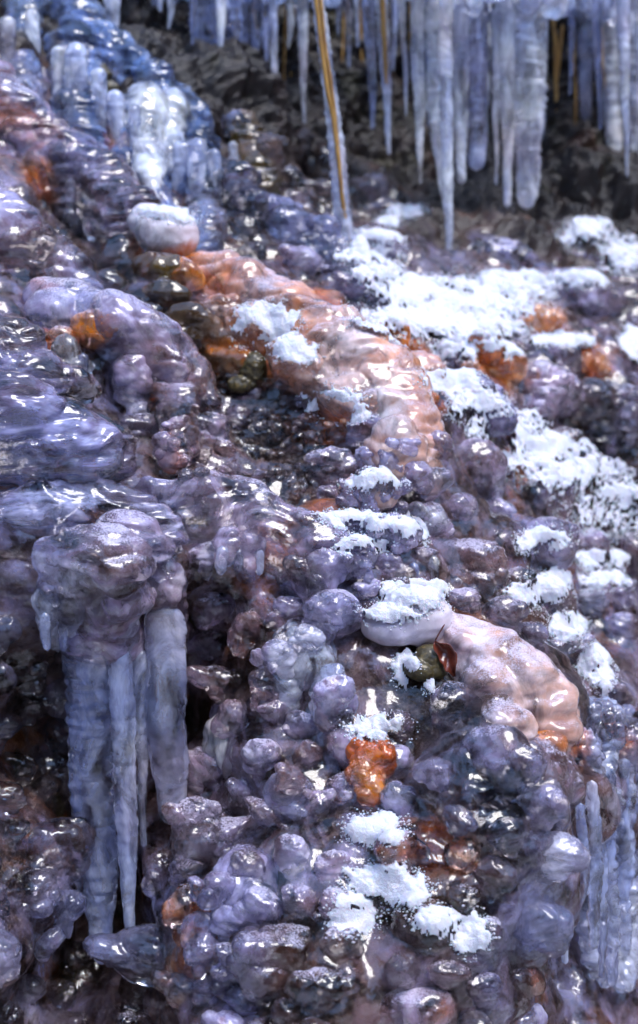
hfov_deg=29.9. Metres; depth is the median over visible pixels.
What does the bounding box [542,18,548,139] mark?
icicle
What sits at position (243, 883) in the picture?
ice lump
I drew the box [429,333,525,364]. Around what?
snow patch
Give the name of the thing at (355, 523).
ice nodule
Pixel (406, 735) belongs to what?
ice nodule
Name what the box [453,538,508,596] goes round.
ice nodule
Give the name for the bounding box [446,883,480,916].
ice nodule
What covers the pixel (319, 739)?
ice drip
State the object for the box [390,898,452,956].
ice nodule
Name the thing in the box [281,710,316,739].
ice nodule
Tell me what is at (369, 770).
amber ice block
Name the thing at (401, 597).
snow patch
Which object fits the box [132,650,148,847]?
icicle
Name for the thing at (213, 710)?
ice drip
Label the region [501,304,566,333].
glazed stone
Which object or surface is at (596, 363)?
glazed stone
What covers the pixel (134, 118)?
icicle
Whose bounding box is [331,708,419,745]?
snow patch
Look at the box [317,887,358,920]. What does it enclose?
ice nodule
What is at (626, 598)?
ice nodule
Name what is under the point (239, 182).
ice nodule
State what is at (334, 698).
ice nodule
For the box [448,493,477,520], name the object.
ice nodule
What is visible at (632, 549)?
ice nodule
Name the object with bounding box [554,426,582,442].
ice nodule
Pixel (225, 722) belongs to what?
ice nodule
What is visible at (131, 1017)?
ice nodule
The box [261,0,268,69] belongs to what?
icicle
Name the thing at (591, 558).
snow patch
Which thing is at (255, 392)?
ice nodule
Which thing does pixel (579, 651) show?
ice nodule
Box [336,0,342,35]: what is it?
icicle
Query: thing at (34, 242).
ice flow
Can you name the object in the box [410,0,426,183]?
icicle
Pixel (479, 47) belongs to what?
icicle
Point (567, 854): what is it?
ice nodule
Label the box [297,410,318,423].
ice nodule
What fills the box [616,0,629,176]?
icicle
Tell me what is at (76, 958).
ice nodule
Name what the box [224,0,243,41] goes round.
icicle
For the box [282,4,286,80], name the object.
dry straw
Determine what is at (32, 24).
icicle
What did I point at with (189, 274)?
orange stone
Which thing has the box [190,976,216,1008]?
ice nodule
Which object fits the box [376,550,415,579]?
ice nodule
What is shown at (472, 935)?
snow patch
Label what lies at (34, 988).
ice nodule
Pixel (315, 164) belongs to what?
ice nodule
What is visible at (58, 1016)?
ice nodule
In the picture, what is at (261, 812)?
ice nodule
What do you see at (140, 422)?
ice nodule
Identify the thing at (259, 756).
ice nodule
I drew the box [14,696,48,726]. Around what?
ice nodule
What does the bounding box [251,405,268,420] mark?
ice nodule
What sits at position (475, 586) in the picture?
ice drip
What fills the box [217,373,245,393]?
ice nodule
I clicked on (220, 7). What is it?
icicle
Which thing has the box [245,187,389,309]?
ice flow
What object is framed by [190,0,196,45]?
icicle
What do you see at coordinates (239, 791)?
ice nodule
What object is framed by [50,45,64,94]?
icicle
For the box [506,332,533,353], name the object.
ice nodule
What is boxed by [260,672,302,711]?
ice lump
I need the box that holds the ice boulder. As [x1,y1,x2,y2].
[375,730,570,991]
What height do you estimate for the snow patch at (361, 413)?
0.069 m
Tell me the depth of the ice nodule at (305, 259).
2.00 m
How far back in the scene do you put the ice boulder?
1.34 m
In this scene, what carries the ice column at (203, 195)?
attached to the ice sheet at (572, 994)
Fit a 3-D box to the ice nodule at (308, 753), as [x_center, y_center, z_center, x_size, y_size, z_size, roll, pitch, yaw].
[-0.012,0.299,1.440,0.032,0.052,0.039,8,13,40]
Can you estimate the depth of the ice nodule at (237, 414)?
1.75 m
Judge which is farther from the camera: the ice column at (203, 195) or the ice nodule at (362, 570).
the ice column at (203, 195)
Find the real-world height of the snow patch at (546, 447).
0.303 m
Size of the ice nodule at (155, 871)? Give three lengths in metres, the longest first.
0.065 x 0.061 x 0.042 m
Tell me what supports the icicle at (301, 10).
hanging from the ice ledge at (327, 3)
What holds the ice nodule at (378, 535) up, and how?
on the ice sheet at (572, 994)
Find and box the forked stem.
[551,20,563,110]
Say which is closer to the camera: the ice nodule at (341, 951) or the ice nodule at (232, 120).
the ice nodule at (341, 951)
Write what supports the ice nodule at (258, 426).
on the ice sheet at (572, 994)
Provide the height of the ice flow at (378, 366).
0.351 m
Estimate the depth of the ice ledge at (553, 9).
2.41 m
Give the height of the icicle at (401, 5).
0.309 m
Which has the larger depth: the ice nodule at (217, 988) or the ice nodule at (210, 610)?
the ice nodule at (210, 610)
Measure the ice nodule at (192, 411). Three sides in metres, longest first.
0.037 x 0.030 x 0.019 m
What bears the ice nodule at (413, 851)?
attached to the ice boulder
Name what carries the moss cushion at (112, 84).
on the ice sheet at (572, 994)
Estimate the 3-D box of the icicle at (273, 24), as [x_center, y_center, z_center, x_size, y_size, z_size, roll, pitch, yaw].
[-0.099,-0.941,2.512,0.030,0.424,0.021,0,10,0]
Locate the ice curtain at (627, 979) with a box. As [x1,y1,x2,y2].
[574,749,637,993]
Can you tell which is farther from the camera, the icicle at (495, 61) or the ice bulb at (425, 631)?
the icicle at (495, 61)
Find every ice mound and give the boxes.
[0,313,102,403]
[0,371,137,485]
[0,478,189,558]
[31,509,192,677]
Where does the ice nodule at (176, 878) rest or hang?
attached to the ice sheet at (572, 994)
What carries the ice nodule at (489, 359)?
on the ice sheet at (572, 994)
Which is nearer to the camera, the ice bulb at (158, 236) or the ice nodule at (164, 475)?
the ice nodule at (164, 475)
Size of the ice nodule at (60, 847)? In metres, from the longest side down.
0.112 x 0.099 x 0.063 m
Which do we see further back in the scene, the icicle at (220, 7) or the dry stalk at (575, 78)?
the dry stalk at (575, 78)
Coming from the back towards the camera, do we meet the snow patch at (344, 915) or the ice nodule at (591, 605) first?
the ice nodule at (591, 605)
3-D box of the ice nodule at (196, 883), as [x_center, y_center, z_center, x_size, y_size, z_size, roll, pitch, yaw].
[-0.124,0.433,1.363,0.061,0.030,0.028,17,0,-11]
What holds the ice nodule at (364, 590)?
on the ice sheet at (572, 994)
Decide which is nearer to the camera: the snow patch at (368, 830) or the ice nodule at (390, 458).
the snow patch at (368, 830)
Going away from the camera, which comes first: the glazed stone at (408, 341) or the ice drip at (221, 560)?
the ice drip at (221, 560)
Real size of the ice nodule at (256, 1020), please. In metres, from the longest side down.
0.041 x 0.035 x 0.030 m
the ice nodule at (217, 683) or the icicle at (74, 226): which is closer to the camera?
the ice nodule at (217, 683)
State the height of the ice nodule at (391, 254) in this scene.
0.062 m
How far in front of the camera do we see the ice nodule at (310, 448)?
1.71 m
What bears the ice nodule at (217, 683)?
attached to the ice sheet at (572, 994)
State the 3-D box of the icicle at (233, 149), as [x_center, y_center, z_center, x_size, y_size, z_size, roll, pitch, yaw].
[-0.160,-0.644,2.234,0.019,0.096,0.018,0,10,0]
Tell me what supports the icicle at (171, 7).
hanging from the ice ledge at (327, 3)
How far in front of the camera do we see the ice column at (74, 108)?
2.10 m
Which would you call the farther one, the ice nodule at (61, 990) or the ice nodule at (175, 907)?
the ice nodule at (61, 990)
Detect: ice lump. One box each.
[97,233,141,289]
[167,807,234,861]
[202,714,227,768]
[211,844,266,905]
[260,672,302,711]
[261,772,313,823]
[272,617,337,690]
[308,663,353,734]
[318,589,365,638]
[330,531,378,581]
[338,474,397,511]
[357,512,423,547]
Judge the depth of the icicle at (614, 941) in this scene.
1.61 m
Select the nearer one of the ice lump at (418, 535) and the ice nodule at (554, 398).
the ice lump at (418, 535)
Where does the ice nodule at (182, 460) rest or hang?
on the ice flow at (162, 371)
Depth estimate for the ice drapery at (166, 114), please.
2.10 m
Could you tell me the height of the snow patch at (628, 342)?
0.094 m
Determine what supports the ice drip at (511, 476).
hanging from the ice sheet at (572, 994)
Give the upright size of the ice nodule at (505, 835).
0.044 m
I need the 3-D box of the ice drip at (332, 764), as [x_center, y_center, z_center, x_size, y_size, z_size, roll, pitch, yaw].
[0.016,0.304,1.437,0.020,0.050,0.018,7,12,35]
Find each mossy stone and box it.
[131,251,191,305]
[164,301,250,378]
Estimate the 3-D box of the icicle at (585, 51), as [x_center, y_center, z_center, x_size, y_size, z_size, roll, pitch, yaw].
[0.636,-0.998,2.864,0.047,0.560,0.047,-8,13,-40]
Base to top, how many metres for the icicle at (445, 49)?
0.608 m
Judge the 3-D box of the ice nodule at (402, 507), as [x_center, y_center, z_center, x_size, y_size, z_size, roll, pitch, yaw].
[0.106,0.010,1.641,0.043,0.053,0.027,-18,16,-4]
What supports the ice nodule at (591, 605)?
on the ice sheet at (572, 994)
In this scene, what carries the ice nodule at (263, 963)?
attached to the ice sheet at (572, 994)
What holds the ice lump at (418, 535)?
attached to the ice sheet at (572, 994)
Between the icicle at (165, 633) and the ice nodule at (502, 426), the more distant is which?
the ice nodule at (502, 426)
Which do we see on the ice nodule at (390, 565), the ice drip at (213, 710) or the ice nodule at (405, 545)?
the ice nodule at (405, 545)
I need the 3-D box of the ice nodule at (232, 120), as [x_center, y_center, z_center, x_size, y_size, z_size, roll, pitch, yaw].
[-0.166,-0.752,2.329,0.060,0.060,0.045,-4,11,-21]
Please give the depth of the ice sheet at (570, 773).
1.43 m
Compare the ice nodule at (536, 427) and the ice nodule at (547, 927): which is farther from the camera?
the ice nodule at (536, 427)
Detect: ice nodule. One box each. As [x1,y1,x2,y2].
[0,615,22,655]
[0,659,17,695]
[0,713,22,754]
[0,781,26,814]
[0,818,30,850]
[0,882,10,911]
[0,929,21,988]
[0,1000,24,1023]
[1,868,62,918]
[7,752,38,784]
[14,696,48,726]
[15,661,48,696]
[23,974,46,1004]
[25,817,96,881]
[33,927,65,961]
[35,680,66,718]
[36,775,62,804]
[45,1008,88,1023]
[47,717,68,755]
[47,975,76,1008]
[59,889,86,938]
[61,941,94,978]
[82,923,163,986]
[116,1009,148,1023]
[119,413,157,433]
[141,849,174,899]
[149,969,192,1008]
[152,431,182,460]
[156,746,220,796]
[158,469,178,479]
[161,415,188,430]
[161,796,222,835]
[161,882,190,946]
[168,860,186,886]
[174,454,191,467]
[174,823,218,878]
[178,468,194,482]
[180,910,211,948]
[183,932,217,980]
[184,424,198,445]
[185,404,199,423]
[186,631,222,660]
[186,665,237,702]
[186,875,203,902]
[188,541,214,580]
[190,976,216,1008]
[191,593,229,630]
[192,466,209,476]
[196,447,211,465]
[196,871,235,911]
[197,412,229,439]
[200,1010,242,1023]
[209,905,241,941]
[209,977,234,995]
[210,699,241,738]
[210,942,239,984]
[213,440,235,457]
[214,815,250,846]
[215,465,231,474]
[217,159,262,213]
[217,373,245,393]
[220,109,249,139]
[222,985,255,1015]
[225,777,251,807]
[225,923,311,1008]
[226,404,255,427]
[227,461,239,472]
[227,611,260,658]
[227,849,266,877]
[228,213,259,238]
[229,428,244,440]
[231,885,284,926]
[236,241,266,259]
[237,443,259,459]
[241,738,281,777]
[244,796,287,828]
[247,387,262,397]
[247,1017,269,1023]
[248,420,269,432]
[248,668,278,710]
[249,638,297,678]
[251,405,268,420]
[251,469,267,482]
[255,131,289,164]
[255,377,275,390]
[256,700,287,724]
[263,449,285,458]
[265,204,313,241]
[265,398,279,413]
[265,596,303,629]
[266,413,291,436]
[266,433,286,444]
[266,463,294,481]
[269,998,300,1023]
[272,431,305,453]
[273,381,287,390]
[273,762,313,799]
[273,833,310,875]
[276,244,328,275]
[279,394,296,407]
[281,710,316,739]
[281,884,321,921]
[282,548,356,602]
[283,967,359,1015]
[284,165,309,188]
[287,623,325,653]
[288,477,308,492]
[288,1016,329,1023]
[291,419,304,433]
[292,739,323,766]
[293,126,314,155]
[294,463,336,485]
[295,394,309,409]
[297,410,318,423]
[300,142,330,179]
[301,591,361,644]
[302,177,331,204]
[303,430,323,443]
[303,445,358,485]
[304,788,336,815]
[306,444,332,451]
[311,214,341,236]
[311,674,358,732]
[313,849,350,880]
[317,485,338,497]
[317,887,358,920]
[319,926,364,965]
[322,421,346,441]
[322,509,360,532]
[322,722,357,769]
[325,771,354,801]
[331,271,376,299]
[335,479,360,507]
[345,412,380,448]
[345,557,373,582]
[348,171,407,210]
[350,539,374,553]
[352,578,381,599]
[353,466,392,502]
[354,446,374,468]
[359,497,379,512]
[364,516,386,542]
[367,235,397,259]
[373,829,425,874]
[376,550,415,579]
[377,449,403,472]
[379,780,415,815]
[381,501,409,514]
[384,950,420,989]
[385,437,421,456]
[386,709,414,742]
[388,526,417,554]
[389,577,409,583]
[390,479,412,499]
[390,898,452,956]
[391,744,415,777]
[391,987,456,1023]
[403,461,434,493]
[409,501,454,536]
[412,756,453,791]
[415,546,438,563]
[419,467,454,501]
[426,960,471,989]
[429,681,481,730]
[431,430,452,460]
[436,342,465,368]
[438,512,453,537]
[442,804,477,837]
[443,838,479,874]
[446,587,481,611]
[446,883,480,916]
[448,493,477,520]
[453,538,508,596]
[458,1011,493,1023]
[460,437,507,500]
[461,723,547,802]
[465,972,502,1015]
[468,334,505,366]
[468,368,517,437]
[473,855,517,900]
[475,916,506,956]
[484,595,529,631]
[486,816,525,858]
[488,498,516,512]
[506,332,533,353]
[508,566,536,587]
[513,900,574,957]
[513,968,545,999]
[515,417,544,434]
[516,783,569,831]
[520,1003,547,1023]
[522,622,548,640]
[523,482,549,510]
[525,516,578,569]
[526,362,541,379]
[533,385,567,424]
[533,579,571,614]
[540,831,590,882]
[549,632,594,654]
[554,345,582,378]
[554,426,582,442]
[570,377,625,420]
[576,646,598,671]
[578,583,611,618]
[581,529,609,567]
[589,434,634,456]
[592,680,635,705]
[606,612,637,637]
[614,386,637,446]
[614,579,635,607]
[622,529,637,580]
[625,459,637,508]
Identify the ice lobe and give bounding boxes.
[22,276,104,373]
[433,612,583,751]
[573,696,637,773]
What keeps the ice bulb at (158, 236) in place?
attached to the ice flow at (92, 185)
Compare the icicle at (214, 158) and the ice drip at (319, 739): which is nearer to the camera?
the ice drip at (319, 739)
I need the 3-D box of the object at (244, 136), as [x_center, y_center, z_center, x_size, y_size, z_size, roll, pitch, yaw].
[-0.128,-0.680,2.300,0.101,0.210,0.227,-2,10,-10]
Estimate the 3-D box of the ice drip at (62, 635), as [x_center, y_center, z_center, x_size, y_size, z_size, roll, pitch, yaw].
[-0.307,0.150,1.437,0.013,0.040,0.010,0,10,0]
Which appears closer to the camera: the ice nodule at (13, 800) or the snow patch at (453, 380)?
the ice nodule at (13, 800)
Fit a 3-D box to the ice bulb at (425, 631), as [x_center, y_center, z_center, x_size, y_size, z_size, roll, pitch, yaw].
[0.111,0.133,1.518,0.119,0.076,0.071,0,10,0]
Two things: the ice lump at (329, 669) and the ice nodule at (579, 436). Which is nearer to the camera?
the ice lump at (329, 669)
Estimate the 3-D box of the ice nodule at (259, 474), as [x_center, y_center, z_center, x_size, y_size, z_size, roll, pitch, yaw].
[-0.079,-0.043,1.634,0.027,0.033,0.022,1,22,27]
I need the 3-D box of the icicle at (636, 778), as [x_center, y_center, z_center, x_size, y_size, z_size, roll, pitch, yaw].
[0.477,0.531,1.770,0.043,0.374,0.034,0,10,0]
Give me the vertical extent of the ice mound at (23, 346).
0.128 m
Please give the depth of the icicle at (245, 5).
2.47 m
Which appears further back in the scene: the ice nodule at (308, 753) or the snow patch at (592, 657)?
the snow patch at (592, 657)
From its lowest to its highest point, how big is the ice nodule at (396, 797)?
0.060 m
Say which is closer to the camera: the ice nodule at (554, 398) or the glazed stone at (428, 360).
the glazed stone at (428, 360)
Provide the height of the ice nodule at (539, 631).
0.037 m
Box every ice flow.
[0,59,161,241]
[0,181,104,289]
[36,0,213,123]
[88,288,221,475]
[134,470,347,590]
[184,249,444,479]
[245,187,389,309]
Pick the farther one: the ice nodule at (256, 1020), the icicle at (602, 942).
the icicle at (602, 942)
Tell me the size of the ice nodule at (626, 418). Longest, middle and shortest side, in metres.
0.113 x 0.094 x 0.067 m
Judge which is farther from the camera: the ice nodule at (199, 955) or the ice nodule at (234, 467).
the ice nodule at (234, 467)
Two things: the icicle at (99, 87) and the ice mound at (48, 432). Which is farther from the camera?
the icicle at (99, 87)
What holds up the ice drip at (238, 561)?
hanging from the ice flow at (249, 517)
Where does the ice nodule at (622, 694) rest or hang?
on the ice sheet at (572, 994)
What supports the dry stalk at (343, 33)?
hanging from the ice ledge at (327, 3)
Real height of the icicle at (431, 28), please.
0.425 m
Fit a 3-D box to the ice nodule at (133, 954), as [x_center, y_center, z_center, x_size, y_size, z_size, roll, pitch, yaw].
[-0.221,0.563,1.519,0.160,0.080,0.061,12,18,-1]
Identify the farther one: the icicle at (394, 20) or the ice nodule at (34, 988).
the icicle at (394, 20)
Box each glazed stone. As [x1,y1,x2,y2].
[380,322,412,348]
[412,350,446,377]
[432,390,439,401]
[461,341,527,382]
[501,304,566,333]
[582,351,610,375]
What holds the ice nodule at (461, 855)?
attached to the ice boulder
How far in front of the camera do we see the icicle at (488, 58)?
2.70 m
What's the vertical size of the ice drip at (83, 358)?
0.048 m
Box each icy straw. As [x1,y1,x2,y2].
[311,0,355,244]
[374,0,392,154]
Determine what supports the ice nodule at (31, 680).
on the ice sheet at (572, 994)
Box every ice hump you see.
[419,271,471,292]
[481,237,539,265]
[495,384,505,399]
[529,359,585,418]
[539,267,626,313]
[582,380,637,445]
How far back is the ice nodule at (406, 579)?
1.54 m
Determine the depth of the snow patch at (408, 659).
1.49 m
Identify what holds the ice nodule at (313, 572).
attached to the ice sheet at (572, 994)
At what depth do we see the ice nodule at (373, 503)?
1.59 m
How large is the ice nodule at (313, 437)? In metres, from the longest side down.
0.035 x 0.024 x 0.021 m
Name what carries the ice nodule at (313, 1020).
attached to the ice sheet at (572, 994)
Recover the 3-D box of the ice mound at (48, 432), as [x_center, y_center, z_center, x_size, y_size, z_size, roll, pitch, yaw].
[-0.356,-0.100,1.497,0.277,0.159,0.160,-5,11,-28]
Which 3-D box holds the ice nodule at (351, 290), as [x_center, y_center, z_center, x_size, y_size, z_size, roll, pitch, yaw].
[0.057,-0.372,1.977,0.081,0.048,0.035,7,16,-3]
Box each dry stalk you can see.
[341,9,344,61]
[360,0,362,61]
[574,34,575,123]
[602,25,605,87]
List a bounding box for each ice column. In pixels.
[0,0,46,100]
[42,20,111,149]
[106,94,176,206]
[177,116,228,251]
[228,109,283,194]
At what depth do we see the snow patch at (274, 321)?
1.76 m
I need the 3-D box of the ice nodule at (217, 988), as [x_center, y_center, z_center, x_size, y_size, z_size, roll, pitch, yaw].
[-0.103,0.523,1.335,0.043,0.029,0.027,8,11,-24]
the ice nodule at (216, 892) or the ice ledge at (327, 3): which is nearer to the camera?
the ice nodule at (216, 892)
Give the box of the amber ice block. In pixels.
[344,734,397,806]
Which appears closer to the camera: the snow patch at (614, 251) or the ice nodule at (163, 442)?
the ice nodule at (163, 442)
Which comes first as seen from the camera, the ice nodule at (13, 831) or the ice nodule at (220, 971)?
the ice nodule at (220, 971)
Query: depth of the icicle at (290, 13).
2.52 m
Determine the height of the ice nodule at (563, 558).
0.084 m
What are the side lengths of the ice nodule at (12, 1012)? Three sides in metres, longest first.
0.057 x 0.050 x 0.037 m
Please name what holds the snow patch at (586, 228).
on the rocky slope
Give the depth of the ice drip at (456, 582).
1.59 m
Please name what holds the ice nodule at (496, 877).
on the ice boulder
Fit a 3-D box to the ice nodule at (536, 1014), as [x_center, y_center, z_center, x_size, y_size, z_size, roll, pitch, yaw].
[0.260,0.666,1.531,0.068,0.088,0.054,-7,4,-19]
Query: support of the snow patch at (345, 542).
on the ice sheet at (572, 994)
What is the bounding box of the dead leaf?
[433,624,456,676]
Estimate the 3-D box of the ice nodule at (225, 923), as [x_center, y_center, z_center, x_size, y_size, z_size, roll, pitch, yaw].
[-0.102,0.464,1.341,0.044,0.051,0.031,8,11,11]
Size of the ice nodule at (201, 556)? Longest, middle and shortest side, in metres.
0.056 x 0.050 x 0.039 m
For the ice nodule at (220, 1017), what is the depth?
1.30 m
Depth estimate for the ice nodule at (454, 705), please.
1.43 m
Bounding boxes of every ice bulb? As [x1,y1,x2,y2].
[126,203,199,256]
[361,597,452,646]
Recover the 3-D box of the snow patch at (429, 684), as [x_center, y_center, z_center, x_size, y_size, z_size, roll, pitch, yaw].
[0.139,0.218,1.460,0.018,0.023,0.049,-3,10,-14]
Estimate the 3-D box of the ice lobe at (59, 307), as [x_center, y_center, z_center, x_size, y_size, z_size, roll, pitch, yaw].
[-0.344,-0.252,1.705,0.136,0.166,0.194,-8,13,-37]
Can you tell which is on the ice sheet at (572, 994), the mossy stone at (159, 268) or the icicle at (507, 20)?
the mossy stone at (159, 268)
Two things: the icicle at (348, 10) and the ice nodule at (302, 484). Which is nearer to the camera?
the ice nodule at (302, 484)
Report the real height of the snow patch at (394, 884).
0.071 m
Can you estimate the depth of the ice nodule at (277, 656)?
1.46 m
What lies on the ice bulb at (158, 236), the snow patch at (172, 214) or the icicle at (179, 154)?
the snow patch at (172, 214)
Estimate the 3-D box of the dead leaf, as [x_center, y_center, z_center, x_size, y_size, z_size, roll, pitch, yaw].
[0.157,0.170,1.472,0.031,0.069,0.013,4,11,21]
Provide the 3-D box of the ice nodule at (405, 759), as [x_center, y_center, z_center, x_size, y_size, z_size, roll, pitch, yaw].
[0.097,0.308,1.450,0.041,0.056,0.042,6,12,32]
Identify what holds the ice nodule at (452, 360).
on the ice sheet at (572, 994)
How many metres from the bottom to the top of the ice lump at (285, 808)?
0.077 m
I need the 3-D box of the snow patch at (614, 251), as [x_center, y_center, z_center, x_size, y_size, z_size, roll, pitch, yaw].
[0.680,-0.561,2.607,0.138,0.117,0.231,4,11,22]
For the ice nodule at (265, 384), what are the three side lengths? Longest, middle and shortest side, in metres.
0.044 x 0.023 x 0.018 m
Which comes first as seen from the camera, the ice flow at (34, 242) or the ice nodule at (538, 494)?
the ice flow at (34, 242)
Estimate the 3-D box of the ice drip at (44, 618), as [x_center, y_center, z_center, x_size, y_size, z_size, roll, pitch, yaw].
[-0.323,0.141,1.411,0.015,0.048,0.011,0,10,0]
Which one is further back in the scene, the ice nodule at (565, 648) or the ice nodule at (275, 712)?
the ice nodule at (565, 648)
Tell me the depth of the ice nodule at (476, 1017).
1.29 m
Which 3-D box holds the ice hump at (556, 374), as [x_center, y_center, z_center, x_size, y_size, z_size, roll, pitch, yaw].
[0.387,-0.216,2.122,0.176,0.110,0.111,0,10,0]
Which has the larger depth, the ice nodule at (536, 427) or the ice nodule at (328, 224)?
the ice nodule at (328, 224)
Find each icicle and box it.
[0,15,15,60]
[24,8,40,53]
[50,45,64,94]
[61,41,88,89]
[62,654,118,964]
[69,223,77,228]
[90,67,107,127]
[103,0,120,25]
[106,89,124,139]
[107,652,138,926]
[128,104,141,150]
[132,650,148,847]
[143,606,189,824]
[158,0,162,11]
[167,0,174,29]
[171,141,187,189]
[187,137,206,190]
[188,0,216,43]
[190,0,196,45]
[207,148,221,186]
[215,0,226,46]
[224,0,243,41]
[228,141,237,159]
[242,0,248,44]
[249,0,261,50]
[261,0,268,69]
[268,0,277,72]
[285,0,294,48]
[293,0,308,123]
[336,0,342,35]
[343,0,352,67]
[353,0,359,46]
[361,0,376,129]
[391,0,397,70]
[397,0,407,115]
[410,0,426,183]
[424,0,453,208]
[425,0,430,128]
[437,0,453,248]
[452,1,470,183]
[467,2,489,170]
[486,4,491,134]
[489,8,499,185]
[494,0,516,207]
[514,0,547,208]
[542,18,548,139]
[561,950,568,963]
[568,4,575,95]
[575,803,588,904]
[577,12,593,124]
[585,780,603,949]
[591,0,605,129]
[597,842,608,978]
[602,21,622,151]
[605,775,621,985]
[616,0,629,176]
[616,758,635,955]
[629,31,637,151]
[635,774,637,811]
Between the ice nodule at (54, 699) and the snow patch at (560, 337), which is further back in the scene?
the snow patch at (560, 337)
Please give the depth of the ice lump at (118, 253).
1.89 m
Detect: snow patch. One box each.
[131,203,206,228]
[226,294,326,367]
[295,380,378,426]
[310,504,431,546]
[318,883,387,945]
[321,531,397,557]
[328,852,441,915]
[330,462,411,494]
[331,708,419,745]
[333,224,407,265]
[334,807,415,853]
[339,257,563,353]
[354,577,457,631]
[371,201,432,228]
[387,647,424,690]
[403,898,500,961]
[412,363,498,409]
[421,678,439,696]
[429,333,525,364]
[443,383,637,546]
[501,566,577,616]
[511,521,579,556]
[522,328,594,348]
[541,610,595,648]
[550,214,619,255]
[550,267,612,291]
[572,639,619,698]
[575,545,630,571]
[577,567,636,593]
[594,231,637,277]
[615,317,637,362]
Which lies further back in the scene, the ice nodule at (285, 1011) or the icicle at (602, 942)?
the icicle at (602, 942)
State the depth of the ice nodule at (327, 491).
1.64 m
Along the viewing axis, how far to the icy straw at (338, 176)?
2.14 m
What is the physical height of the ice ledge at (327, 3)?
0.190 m
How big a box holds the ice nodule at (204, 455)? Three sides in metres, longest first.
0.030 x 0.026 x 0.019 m
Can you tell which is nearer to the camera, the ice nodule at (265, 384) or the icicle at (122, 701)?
the icicle at (122, 701)
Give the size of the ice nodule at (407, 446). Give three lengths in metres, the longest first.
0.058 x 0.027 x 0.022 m
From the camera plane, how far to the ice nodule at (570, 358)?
2.18 m
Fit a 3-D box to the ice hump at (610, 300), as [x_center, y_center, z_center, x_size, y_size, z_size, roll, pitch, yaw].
[0.520,-0.440,2.427,0.211,0.112,0.114,0,10,0]
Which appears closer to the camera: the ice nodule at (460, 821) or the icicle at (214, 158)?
the ice nodule at (460, 821)
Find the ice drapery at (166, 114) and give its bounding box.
[123,81,191,199]
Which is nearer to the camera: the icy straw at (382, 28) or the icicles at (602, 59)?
the icy straw at (382, 28)
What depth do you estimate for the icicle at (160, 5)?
2.42 m
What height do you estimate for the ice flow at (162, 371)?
0.247 m
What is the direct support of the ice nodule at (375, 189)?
on the ice sheet at (572, 994)
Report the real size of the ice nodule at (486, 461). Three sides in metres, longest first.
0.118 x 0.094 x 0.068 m
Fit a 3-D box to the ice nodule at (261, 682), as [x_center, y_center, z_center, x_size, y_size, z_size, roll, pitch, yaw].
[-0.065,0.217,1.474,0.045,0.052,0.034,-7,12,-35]
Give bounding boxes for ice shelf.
[202,293,322,391]
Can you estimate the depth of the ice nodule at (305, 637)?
1.45 m
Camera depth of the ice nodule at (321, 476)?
1.64 m
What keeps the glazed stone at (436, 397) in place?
on the ice sheet at (572, 994)
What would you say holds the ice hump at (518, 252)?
on the ice sheet at (572, 994)
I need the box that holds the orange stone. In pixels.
[171,256,205,291]
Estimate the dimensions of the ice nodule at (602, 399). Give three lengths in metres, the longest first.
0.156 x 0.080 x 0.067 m
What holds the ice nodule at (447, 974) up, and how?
on the ice sheet at (572, 994)
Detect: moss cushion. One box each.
[101,62,119,90]
[227,351,267,392]
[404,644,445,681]
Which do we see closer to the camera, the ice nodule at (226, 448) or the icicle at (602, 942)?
the icicle at (602, 942)
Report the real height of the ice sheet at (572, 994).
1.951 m
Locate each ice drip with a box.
[38,612,50,650]
[58,623,67,651]
[78,353,88,363]
[209,702,221,718]
[214,546,229,575]
[233,549,243,572]
[255,550,264,575]
[316,732,323,749]
[323,750,339,773]
[409,562,418,576]
[428,555,439,571]
[450,576,462,587]
[468,583,480,593]
[506,467,514,481]
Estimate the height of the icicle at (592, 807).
0.225 m
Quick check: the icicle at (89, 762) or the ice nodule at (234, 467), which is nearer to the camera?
the icicle at (89, 762)
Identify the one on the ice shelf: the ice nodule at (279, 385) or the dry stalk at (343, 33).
the ice nodule at (279, 385)
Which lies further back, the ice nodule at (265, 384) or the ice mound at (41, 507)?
the ice nodule at (265, 384)
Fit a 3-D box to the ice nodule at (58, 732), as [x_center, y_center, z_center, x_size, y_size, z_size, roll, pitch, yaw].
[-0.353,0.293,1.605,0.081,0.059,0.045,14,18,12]
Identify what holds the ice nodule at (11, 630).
on the ice sheet at (572, 994)
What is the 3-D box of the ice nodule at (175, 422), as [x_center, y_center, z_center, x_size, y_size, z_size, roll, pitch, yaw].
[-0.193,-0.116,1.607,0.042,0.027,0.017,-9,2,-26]
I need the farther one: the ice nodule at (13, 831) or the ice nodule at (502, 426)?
the ice nodule at (502, 426)
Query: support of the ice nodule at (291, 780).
attached to the ice sheet at (572, 994)
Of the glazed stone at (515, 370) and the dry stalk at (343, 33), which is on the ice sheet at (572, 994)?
the glazed stone at (515, 370)
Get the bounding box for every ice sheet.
[0,56,637,1023]
[533,734,585,834]
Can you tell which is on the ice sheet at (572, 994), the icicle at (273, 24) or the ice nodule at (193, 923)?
the ice nodule at (193, 923)
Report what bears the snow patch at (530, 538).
on the ice sheet at (572, 994)
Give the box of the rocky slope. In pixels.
[0,0,637,1003]
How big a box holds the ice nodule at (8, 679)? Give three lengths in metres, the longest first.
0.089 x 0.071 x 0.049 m
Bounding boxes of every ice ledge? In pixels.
[150,0,375,7]
[408,0,637,42]
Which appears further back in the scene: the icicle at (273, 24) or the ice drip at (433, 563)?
the icicle at (273, 24)
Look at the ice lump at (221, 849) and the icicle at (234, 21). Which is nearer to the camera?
the ice lump at (221, 849)
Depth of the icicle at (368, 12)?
2.44 m
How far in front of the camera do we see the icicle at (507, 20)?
2.45 m

